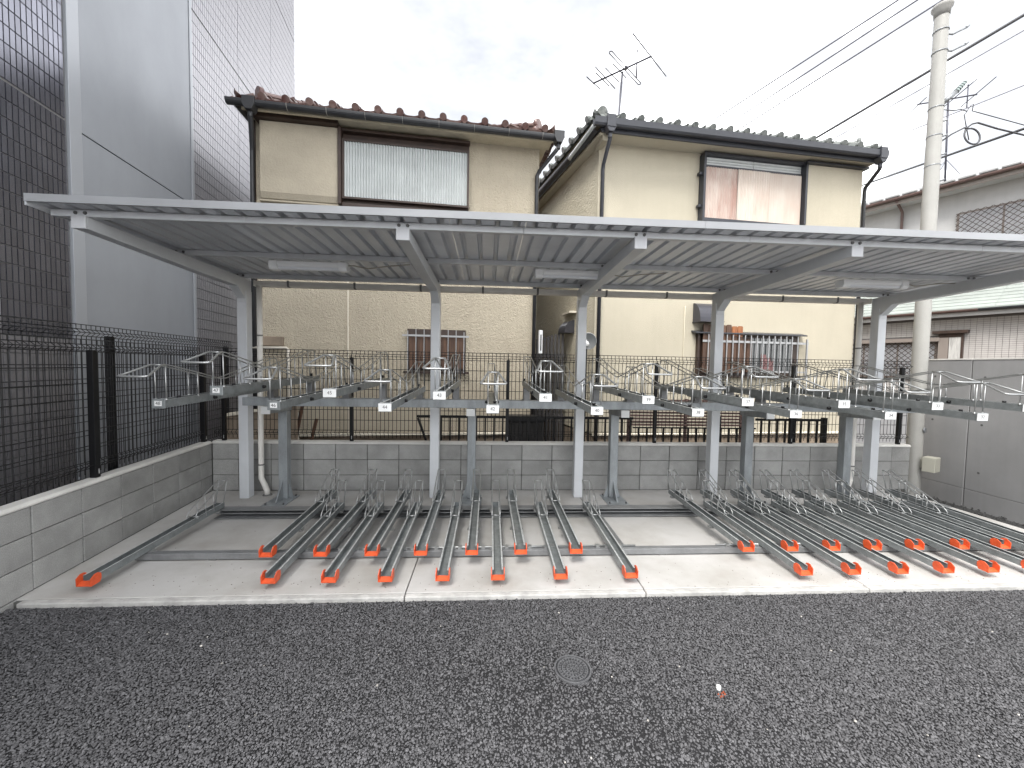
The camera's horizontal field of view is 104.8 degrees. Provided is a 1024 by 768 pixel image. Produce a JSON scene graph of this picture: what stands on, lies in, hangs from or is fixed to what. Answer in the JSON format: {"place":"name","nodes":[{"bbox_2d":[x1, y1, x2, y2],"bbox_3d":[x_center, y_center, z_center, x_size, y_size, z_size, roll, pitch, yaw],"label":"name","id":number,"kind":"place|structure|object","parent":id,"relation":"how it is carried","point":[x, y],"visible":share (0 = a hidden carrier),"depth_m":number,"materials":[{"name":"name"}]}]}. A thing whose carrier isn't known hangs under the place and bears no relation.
{"place":"outdoors","nodes":[
{"label":"outdoors","id":0,"kind":"place"},
{"bbox_2d":[0,590,1023,767],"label":"asphalt lot","id":1,"kind":"structure","parent":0,"point":[605,726],"depth_m":2.03,"materials":[{"name":"grey asphalt"}]},
{"bbox_2d":[0,441,212,612],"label":"block wall","id":2,"kind":"structure","parent":1,"relation":"on","point":[48,536],"depth_m":3.23,"materials":[{"name":"concrete"}]},
{"bbox_2d":[0,333,206,499],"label":"fence","id":3,"kind":"object","parent":2,"relation":"on","point":[93,414],"visible":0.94,"depth_m":3.31,"materials":[{"name":"black metal"}]},
{"bbox_2d":[0,315,231,505],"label":"fence","id":4,"kind":"object","parent":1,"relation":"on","point":[111,380],"visible":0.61,"depth_m":3.85,"materials":[{"name":"black metal"}]},
{"bbox_2d":[554,655,591,684],"bbox_3d":[0.336,1.584,2.182,0.206,0.025,0.206,1,3,-4],"label":"manhole cover","id":5,"kind":"object","parent":1,"relation":"on","point":[573,669],"visible":0.99,"depth_m":2.17,"materials":[{"name":"metal"}]},
{"bbox_2d":[716,684,725,698],"bbox_3d":[1.080,1.591,2.042,0.048,0.030,0.065,1,3,-4],"label":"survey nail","id":6,"kind":"object","parent":1,"relation":"in","point":[718,687],"visible":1,"depth_m":2.05,"materials":[{"name":"white plastic"}]},
{"bbox_2d":[508,414,544,440],"bbox_3d":[0.199,1.033,6.192,0.580,1.060,0.490,1,3,-4],"label":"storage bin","id":7,"kind":"object","parent":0,"point":[532,426],"visible":0.21,"depth_m":5.96,"materials":[{"name":"black"}]},
{"bbox_2d":[584,333,596,441],"bbox_3d":[1.254,0.351,6.595,0.281,2.422,0.173,1,3,6],"label":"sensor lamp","id":8,"kind":"object","parent":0,"point":[591,340],"visible":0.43,"depth_m":6.59,"materials":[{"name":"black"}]},
{"bbox_2d":[294,0,1023,201],"label":"sky","id":9,"kind":"structure","parent":0,"point":[513,61],"materials":[{"name":"white"}]},
{"bbox_2d":[704,0,898,125],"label":"overhead cable","id":10,"kind":"object","parent":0,"point":[805,60],"visible":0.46,"depth_m":14.94,"materials":[{"name":"grey plastic"}]},
{"bbox_2d":[722,0,917,127],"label":"overhead cable","id":11,"kind":"object","parent":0,"point":[823,61],"visible":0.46,"depth_m":14.98,"materials":[{"name":"grey plastic"}]},
{"bbox_2d":[739,0,942,129],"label":"overhead cable","id":12,"kind":"object","parent":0,"point":[843,62],"visible":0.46,"depth_m":15.00,"materials":[{"name":"grey plastic"}]},
{"bbox_2d":[816,13,1023,137],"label":"overhead cable","id":13,"kind":"object","parent":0,"point":[929,70],"visible":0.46,"depth_m":11.06,"materials":[{"name":"grey plastic"}]},
{"bbox_2d":[832,30,1023,139],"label":"overhead cable","id":14,"kind":"object","parent":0,"point":[929,84],"visible":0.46,"depth_m":16.09,"materials":[{"name":"grey plastic"}]},
{"bbox_2d":[862,127,1023,185],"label":"overhead cable","id":15,"kind":"object","parent":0,"point":[984,142],"visible":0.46,"depth_m":7.78,"materials":[{"name":"grey plastic"}]},
{"bbox_2d":[878,85,1023,143],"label":"overhead cable","id":16,"kind":"object","parent":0,"point":[957,111],"visible":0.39,"depth_m":15.65,"materials":[{"name":"grey plastic"}]},
{"label":"ground","id":17,"kind":"structure","parent":0,"visible":0},
{"bbox_2d":[0,0,294,504],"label":"tiled building","id":18,"kind":"structure","parent":17,"relation":"on","point":[118,98],"depth_m":4.68,"materials":[{"name":"grey tile"}]},
{"bbox_2d":[227,406,297,439],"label":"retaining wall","id":19,"kind":"structure","parent":17,"relation":"on","point":[234,423],"depth_m":5.86,"materials":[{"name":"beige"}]},
{"bbox_2d":[298,406,303,429],"bbox_3d":[-3.361,0.929,6.097,0.050,1.156,0.337,2,3,15],"label":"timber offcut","id":20,"kind":"object","parent":17,"relation":"on","point":[300,414],"visible":0.29,"depth_m":6.18,"materials":[{"name":"brown wood"}]},
{"bbox_2d":[310,420,317,439],"bbox_3d":[-3.153,1.032,6.115,0.050,0.957,0.344,2,3,18],"label":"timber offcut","id":21,"kind":"object","parent":17,"relation":"on","point":[313,430],"visible":0.21,"depth_m":6.19,"materials":[{"name":"brown wood"}]},
{"bbox_2d":[224,86,564,440],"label":"house","id":22,"kind":"structure","parent":17,"relation":"on","point":[308,151],"depth_m":6.58,"materials":[{"name":"paint"}]},
{"bbox_2d":[341,128,469,210],"bbox_3d":[-1.734,-3.476,6.558,2.048,1.225,0.160,1,3,-9],"label":"window","id":23,"kind":"structure","parent":22,"relation":"in","point":[380,169],"depth_m":6.51,"materials":[{"name":"white glass"}]},
{"bbox_2d":[402,329,468,373],"bbox_3d":[-1.303,-0.557,6.784,1.125,0.760,0.122,1,3,-9],"label":"window","id":24,"kind":"structure","parent":22,"relation":"in","point":[418,340],"depth_m":6.77,"materials":[{"name":"silver metal"}]},
{"bbox_2d":[13,490,1023,608],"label":"concrete pad","id":25,"kind":"object","parent":17,"relation":"on","point":[714,574],"visible":0.55,"depth_m":3.19,"materials":[{"name":"grey concrete"}]},
{"bbox_2d":[23,193,1023,497],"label":"bicycle shelter","id":26,"kind":"object","parent":25,"relation":"on","point":[235,247],"visible":0.91,"depth_m":3.69,"materials":[{"name":"silver metal"}]},
{"bbox_2d":[268,260,409,272],"bbox_3d":[-1.687,-1.153,3.906,1.352,0.087,0.112,1,3,-4],"label":"strip light","id":27,"kind":"object","parent":26,"relation":"attached to","point":[276,265],"visible":1,"depth_m":3.85,"materials":[{"name":"white plastic"}]},
{"bbox_2d":[534,269,665,279],"bbox_3d":[0.908,-1.114,4.065,1.352,0.087,0.112,1,3,-4],"label":"strip light","id":28,"kind":"object","parent":26,"relation":"attached to","point":[563,274],"visible":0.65,"depth_m":4.01,"materials":[{"name":"white plastic"}]},
{"bbox_2d":[835,279,954,289],"bbox_3d":[4.181,-1.065,4.266,1.352,0.087,0.112,1,3,-4],"label":"strip light","id":29,"kind":"object","parent":26,"relation":"attached to","point":[874,284],"visible":0.97,"depth_m":4.21,"materials":[{"name":"white plastic"}]},
{"bbox_2d":[242,396,914,505],"bbox_3d":[0.960,0.817,4.782,7.900,1.244,0.495,1,3,-4],"label":"rack frame","id":30,"kind":"object","parent":25,"relation":"on","point":[285,496],"visible":0.62,"depth_m":4.71,"materials":[{"name":"grey metal"}]},
{"bbox_2d":[117,358,282,408],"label":"cycle tray","id":31,"kind":"object","parent":30,"relation":"on","point":[177,400],"visible":0.89,"depth_m":3.18,"materials":[{"name":"metal"}]},
{"bbox_2d":[180,350,319,395],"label":"cycle tray","id":32,"kind":"object","parent":30,"relation":"on","point":[224,389],"visible":0.84,"depth_m":3.25,"materials":[{"name":"metal"}]},
{"bbox_2d":[243,359,352,409],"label":"cycle tray","id":33,"kind":"object","parent":30,"relation":"on","point":[286,402],"visible":0.84,"depth_m":3.21,"materials":[{"name":"metal"}]},
{"bbox_2d":[304,352,389,398],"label":"cycle tray","id":34,"kind":"object","parent":30,"relation":"on","point":[336,391],"visible":0.98,"depth_m":3.29,"materials":[{"name":"metal"}]},
{"bbox_2d":[364,361,424,411],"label":"cycle tray","id":35,"kind":"object","parent":30,"relation":"on","point":[393,403],"visible":0.99,"depth_m":3.31,"materials":[{"name":"metal"}]},
{"bbox_2d":[422,354,460,399],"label":"cycle tray","id":36,"kind":"object","parent":30,"relation":"on","point":[444,391],"visible":1,"depth_m":3.33,"materials":[{"name":"metal"}]},
{"bbox_2d":[480,363,506,413],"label":"cycle tray","id":37,"kind":"object","parent":30,"relation":"on","point":[492,403],"visible":1,"depth_m":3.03,"materials":[{"name":"metal"}]},
{"bbox_2d":[522,356,562,401],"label":"cycle tray","id":38,"kind":"object","parent":30,"relation":"on","point":[540,394],"visible":1,"depth_m":3.38,"materials":[{"name":"metal"}]},
{"bbox_2d":[555,364,617,414],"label":"cycle tray","id":39,"kind":"object","parent":30,"relation":"on","point":[590,407],"visible":0.99,"depth_m":3.42,"materials":[{"name":"metal"}]},
{"bbox_2d":[589,358,672,403],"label":"cycle tray","id":40,"kind":"object","parent":30,"relation":"on","point":[642,398],"visible":0.98,"depth_m":3.49,"materials":[{"name":"metal"}]},
{"bbox_2d":[623,366,725,416],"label":"cycle tray","id":41,"kind":"object","parent":30,"relation":"on","point":[690,410],"visible":0.84,"depth_m":3.39,"materials":[{"name":"metal"}]},
{"bbox_2d":[655,360,778,406],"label":"cycle tray","id":42,"kind":"object","parent":30,"relation":"on","point":[735,399],"visible":0.88,"depth_m":3.53,"materials":[{"name":"metal"}]},
{"bbox_2d":[687,368,830,417],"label":"cycle tray","id":43,"kind":"object","parent":30,"relation":"on","point":[788,412],"visible":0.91,"depth_m":3.43,"materials":[{"name":"metal"}]},
{"bbox_2d":[719,362,881,408],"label":"cycle tray","id":44,"kind":"object","parent":30,"relation":"on","point":[830,402],"visible":0.84,"depth_m":3.53,"materials":[{"name":"metal"}]},
{"bbox_2d":[751,369,931,419],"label":"cycle tray","id":45,"kind":"object","parent":30,"relation":"on","point":[875,413],"visible":0.79,"depth_m":3.50,"materials":[{"name":"metal"}]},
{"bbox_2d":[783,363,981,409],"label":"cycle tray","id":46,"kind":"object","parent":30,"relation":"on","point":[918,403],"visible":0.92,"depth_m":3.61,"materials":[{"name":"metal"}]},
{"bbox_2d":[812,371,1023,420],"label":"cycle tray","id":47,"kind":"object","parent":30,"relation":"on","point":[967,415],"visible":0.65,"depth_m":3.53,"materials":[{"name":"metal"}]},
{"bbox_2d":[843,365,1023,411],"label":"cycle tray","id":48,"kind":"object","parent":30,"relation":"on","point":[1005,405],"visible":0.73,"depth_m":3.80,"materials":[{"name":"metal"}]},
{"bbox_2d":[135,504,1021,560],"bbox_3d":[1.027,1.432,3.944,8.250,0.095,1.000,1,3,-4],"label":"rack base frame","id":49,"kind":"object","parent":25,"relation":"on","point":[251,512],"visible":0.41,"depth_m":3.58,"materials":[{"name":"metal"}]},
{"bbox_2d":[75,480,226,586],"bbox_3d":[-3.018,1.216,3.458,0.120,0.298,1.458,1,5,-3],"label":"cycle tray","id":50,"kind":"object","parent":49,"relation":"on","point":[92,577],"visible":1,"depth_m":3.25,"materials":[{"name":"metal"}]},
{"bbox_2d":[258,469,339,556],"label":"cycle tray","id":51,"kind":"object","parent":49,"relation":"on","point":[277,542],"visible":0.95,"depth_m":3.62,"materials":[{"name":"metal"}]},
{"bbox_2d":[260,480,346,583],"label":"cycle tray","id":52,"kind":"object","parent":49,"relation":"on","point":[273,573],"visible":1,"depth_m":3.34,"materials":[{"name":"metal"}]},
{"bbox_2d":[313,469,377,556],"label":"cycle tray","id":53,"kind":"object","parent":49,"relation":"on","point":[329,541],"visible":0.99,"depth_m":3.66,"materials":[{"name":"metal"}]},
{"bbox_2d":[321,480,385,582],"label":"cycle tray","id":54,"kind":"object","parent":49,"relation":"on","point":[331,573],"visible":1,"depth_m":3.38,"materials":[{"name":"metal"}]},
{"bbox_2d":[364,469,412,555],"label":"cycle tray","id":55,"kind":"object","parent":49,"relation":"on","point":[373,547],"visible":0.98,"depth_m":3.71,"materials":[{"name":"metal"}]},
{"bbox_2d":[378,480,422,581],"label":"cycle tray","id":56,"kind":"object","parent":49,"relation":"on","point":[386,573],"visible":1,"depth_m":3.42,"materials":[{"name":"metal"}]},
{"bbox_2d":[414,469,445,555],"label":"cycle tray","id":57,"kind":"object","parent":49,"relation":"on","point":[421,546],"visible":1,"depth_m":3.75,"materials":[{"name":"metal"}]},
{"bbox_2d":[435,480,462,580],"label":"cycle tray","id":58,"kind":"object","parent":49,"relation":"on","point":[442,573],"visible":1,"depth_m":3.44,"materials":[{"name":"metal"}]},
{"bbox_2d":[465,469,481,554],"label":"cycle tray","id":59,"kind":"object","parent":49,"relation":"on","point":[471,546],"visible":1,"depth_m":3.74,"materials":[{"name":"metal"}]},
{"bbox_2d":[490,480,504,579],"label":"cycle tray","id":60,"kind":"object","parent":49,"relation":"on","point":[497,559],"visible":1,"depth_m":3.44,"materials":[{"name":"metal"}]},
{"bbox_2d":[506,469,526,554],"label":"cycle tray","id":61,"kind":"object","parent":49,"relation":"on","point":[520,544],"visible":1,"depth_m":3.76,"materials":[{"name":"metal"}]},
{"bbox_2d":[533,480,567,578],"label":"cycle tray","id":62,"kind":"object","parent":49,"relation":"on","point":[560,570],"visible":1,"depth_m":3.53,"materials":[{"name":"metal"}]},
{"bbox_2d":[546,469,582,553],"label":"cycle tray","id":63,"kind":"object","parent":49,"relation":"on","point":[573,543],"visible":1,"depth_m":3.81,"materials":[{"name":"metal"}]},
{"bbox_2d":[582,480,637,577],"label":"cycle tray","id":64,"kind":"object","parent":49,"relation":"on","point":[629,569],"visible":1,"depth_m":3.54,"materials":[{"name":"metal"}]},
{"bbox_2d":[667,469,754,551],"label":"cycle tray","id":65,"kind":"object","parent":49,"relation":"on","point":[739,541],"visible":1,"depth_m":3.89,"materials":[{"name":"metal"}]},
{"bbox_2d":[698,469,798,550],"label":"cycle tray","id":66,"kind":"object","parent":49,"relation":"on","point":[784,543],"visible":0.91,"depth_m":3.87,"materials":[{"name":"metal"}]},
{"bbox_2d":[702,480,812,575],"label":"cycle tray","id":67,"kind":"object","parent":49,"relation":"on","point":[799,567],"visible":1,"depth_m":3.60,"materials":[{"name":"metal"}]},
{"bbox_2d":[728,469,840,550],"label":"cycle tray","id":68,"kind":"object","parent":49,"relation":"on","point":[826,542],"visible":0.92,"depth_m":3.88,"materials":[{"name":"metal"}]},
{"bbox_2d":[736,480,861,574],"bbox_3d":[2.647,1.301,3.805,0.120,0.298,1.459,1,5,-4],"label":"cycle tray","id":69,"kind":"object","parent":49,"relation":"on","point":[847,566],"visible":1,"depth_m":3.62,"materials":[{"name":"metal"}]},
{"bbox_2d":[759,469,881,549],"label":"cycle tray","id":70,"kind":"object","parent":49,"relation":"on","point":[869,543],"visible":0.91,"depth_m":3.90,"materials":[{"name":"metal"}]},
{"bbox_2d":[769,480,908,573],"bbox_3d":[3.042,1.307,3.829,0.120,0.298,1.459,1,5,-4],"label":"cycle tray","id":71,"kind":"object","parent":49,"relation":"on","point":[895,566],"visible":0.99,"depth_m":3.67,"materials":[{"name":"metal"}]},
{"bbox_2d":[789,469,924,549],"bbox_3d":[3.499,1.253,4.146,0.120,0.298,1.459,1,4,-3],"label":"cycle tray","id":72,"kind":"object","parent":49,"relation":"on","point":[912,543],"visible":0.85,"depth_m":3.94,"materials":[{"name":"metal"}]},
{"bbox_2d":[802,480,954,572],"bbox_3d":[3.434,1.312,3.853,0.120,0.298,1.458,1,5,-3],"label":"cycle tray","id":73,"kind":"object","parent":49,"relation":"on","point":[939,565],"visible":0.99,"depth_m":3.69,"materials":[{"name":"metal"}]},
{"bbox_2d":[821,469,969,548],"bbox_3d":[3.920,1.260,4.172,0.120,0.298,1.459,1,4,-4],"label":"cycle tray","id":74,"kind":"object","parent":49,"relation":"on","point":[961,543],"visible":0.86,"depth_m":3.96,"materials":[{"name":"metal"}]},
{"bbox_2d":[834,480,999,572],"bbox_3d":[3.826,1.318,3.877,0.120,0.298,1.459,1,5,-3],"label":"cycle tray","id":75,"kind":"object","parent":49,"relation":"on","point":[990,566],"visible":0.95,"depth_m":3.71,"materials":[{"name":"metal"}]},
{"bbox_2d":[851,470,1010,548],"bbox_3d":[4.312,1.265,4.196,0.120,0.298,1.459,1,4,-4],"label":"cycle tray","id":76,"kind":"object","parent":49,"relation":"on","point":[1003,543],"visible":0.84,"depth_m":3.98,"materials":[{"name":"metal"}]},
{"bbox_2d":[865,480,1023,567],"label":"cycle tray","id":77,"kind":"object","parent":49,"relation":"on","point":[998,552],"visible":0.91,"depth_m":3.82,"materials":[{"name":"metal"}]},
{"bbox_2d":[882,470,1023,540],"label":"cycle tray","id":78,"kind":"object","parent":49,"relation":"on","point":[1008,531],"visible":0.85,"depth_m":4.17,"materials":[{"name":"metal"}]},
{"bbox_2d":[898,480,1023,549],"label":"cycle tray","id":79,"kind":"object","parent":49,"relation":"on","point":[1017,543],"visible":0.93,"depth_m":4.14,"materials":[{"name":"metal"}]},
{"bbox_2d":[535,334,564,440],"bbox_3d":[0.594,0.189,8.360,0.990,2.564,0.062,2,3,11],"label":"slatted fence","id":80,"kind":"object","parent":17,"relation":"on","point":[556,351],"visible":0.2,"depth_m":8.27,"materials":[{"name":"black metal"}]},
{"bbox_2d":[212,439,910,492],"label":"block wall","id":81,"kind":"structure","parent":17,"relation":"on","point":[644,465],"depth_m":5.23,"materials":[{"name":"concrete"}]},
{"bbox_2d":[213,348,912,443],"bbox_3d":[0.915,0.197,5.255,9.353,1.171,0.052,1,3,-4],"label":"fence","id":82,"kind":"object","parent":81,"relation":"on","point":[790,433],"visible":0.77,"depth_m":5.21,"materials":[{"name":"black"}]},
{"bbox_2d":[417,415,827,442],"bbox_3d":[1.649,1.032,5.663,5.970,1.160,0.060,1,3,-4],"label":"metal railing","id":83,"kind":"object","parent":17,"relation":"on","point":[824,427],"visible":0.27,"depth_m":5.63,"materials":[{"name":"black"}]},
{"bbox_2d":[626,399,741,441],"bbox_3d":[2.627,0.919,5.996,1.800,1.390,0.055,1,3,-4],"label":"louvre screen","id":84,"kind":"object","parent":17,"relation":"on","point":[647,414],"visible":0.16,"depth_m":5.94,"materials":[{"name":"beige metal"}]},
{"bbox_2d":[535,106,889,442],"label":"house","id":85,"kind":"structure","parent":17,"relation":"on","point":[607,164],"depth_m":7.38,"materials":[{"name":"paint"}]},
{"bbox_2d":[586,33,665,114],"bbox_3d":[2.498,-6.346,9.035,1.388,2.128,1.598,4,4,44],"label":"tv aerial","id":86,"kind":"object","parent":85,"relation":"attached to","point":[625,68],"visible":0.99,"depth_m":8.97,"materials":[{"name":"grey metal"}]},
{"bbox_2d":[691,324,808,377],"bbox_3d":[4.579,-0.621,7.563,2.420,0.995,0.160,1,3,-9],"label":"window","id":87,"kind":"structure","parent":85,"relation":"in","point":[737,343],"depth_m":7.54,"materials":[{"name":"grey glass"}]},
{"bbox_2d":[696,151,809,224],"bbox_3d":[4.538,-3.593,7.397,2.255,1.235,0.200,1,3,-9],"label":"window","id":88,"kind":"structure","parent":85,"relation":"in","point":[732,187],"depth_m":7.36,"materials":[{"name":"beige glass"}]},
{"bbox_2d":[856,413,907,443],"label":"garden wall","id":89,"kind":"structure","parent":17,"relation":"on","point":[885,425],"depth_m":8.61,"materials":[{"name":"concrete"}]},
{"bbox_2d":[851,158,1023,393],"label":"house","id":90,"kind":"structure","parent":17,"relation":"on","point":[987,323],"depth_m":10.11,"materials":[{"name":"grey tile"}]},
{"bbox_2d":[851,337,939,377],"bbox_3d":[10.453,-0.718,11.225,0.160,1.074,2.360,0,3,-30],"label":"window","id":91,"kind":"structure","parent":90,"relation":"in","point":[895,349],"depth_m":10.93,"materials":[{"name":"grey"}]},
{"bbox_2d":[932,329,969,358],"bbox_3d":[11.133,-0.965,10.031,0.180,0.790,0.620,0,3,-30],"label":"window","id":92,"kind":"structure","parent":90,"relation":"in","point":[951,342],"depth_m":9.99,"materials":[{"name":"brown"}]},
{"bbox_2d":[911,76,996,181],"bbox_3d":[12.695,-7.256,11.421,1.344,2.789,1.286,2,3,13],"label":"tv aerial","id":93,"kind":"object","parent":90,"relation":"attached to","point":[946,140],"visible":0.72,"depth_m":11.58,"materials":[{"name":"grey metal"}]},
{"bbox_2d":[955,199,1023,233],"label":"window","id":94,"kind":"structure","parent":90,"relation":"in","point":[1006,218],"depth_m":10.03,"materials":[{"name":"grey"}]},
{"bbox_2d":[920,357,1023,524],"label":"concrete wall","id":95,"kind":"structure","parent":17,"relation":"on","point":[982,466],"depth_m":5.14,"materials":[{"name":"grey concrete"}]},
{"bbox_2d":[920,494,1023,528],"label":"gravel strip","id":96,"kind":"object","parent":17,"relation":"on","point":[992,517],"visible":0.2,"depth_m":5.07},
{"bbox_2d":[906,0,969,496],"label":"utility pole","id":97,"kind":"object","parent":96,"relation":"on","point":[919,463],"visible":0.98,"depth_m":5.44,"materials":[{"name":"paint"}]},
{"bbox_2d":[942,122,1023,144],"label":"drop cable","id":98,"kind":"object","parent":97,"relation":"attached to","point":[979,134],"visible":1,"depth_m":5.40,"materials":[{"name":"grey plastic"}]},
{"bbox_2d":[944,104,1023,125],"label":"drop cable","id":99,"kind":"object","parent":97,"relation":"attached to","point":[983,114],"visible":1,"depth_m":5.41,"materials":[{"name":"grey plastic"}]},
{"bbox_2d":[964,110,968,139],"bbox_3d":[6.247,-3.568,5.423,0.109,0.416,0.027,1,3,6],"label":"drop cable","id":100,"kind":"object","parent":99,"relation":"hanging from","point":[966,125],"visible":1,"depth_m":5.42,"materials":[{"name":"grey plastic"}]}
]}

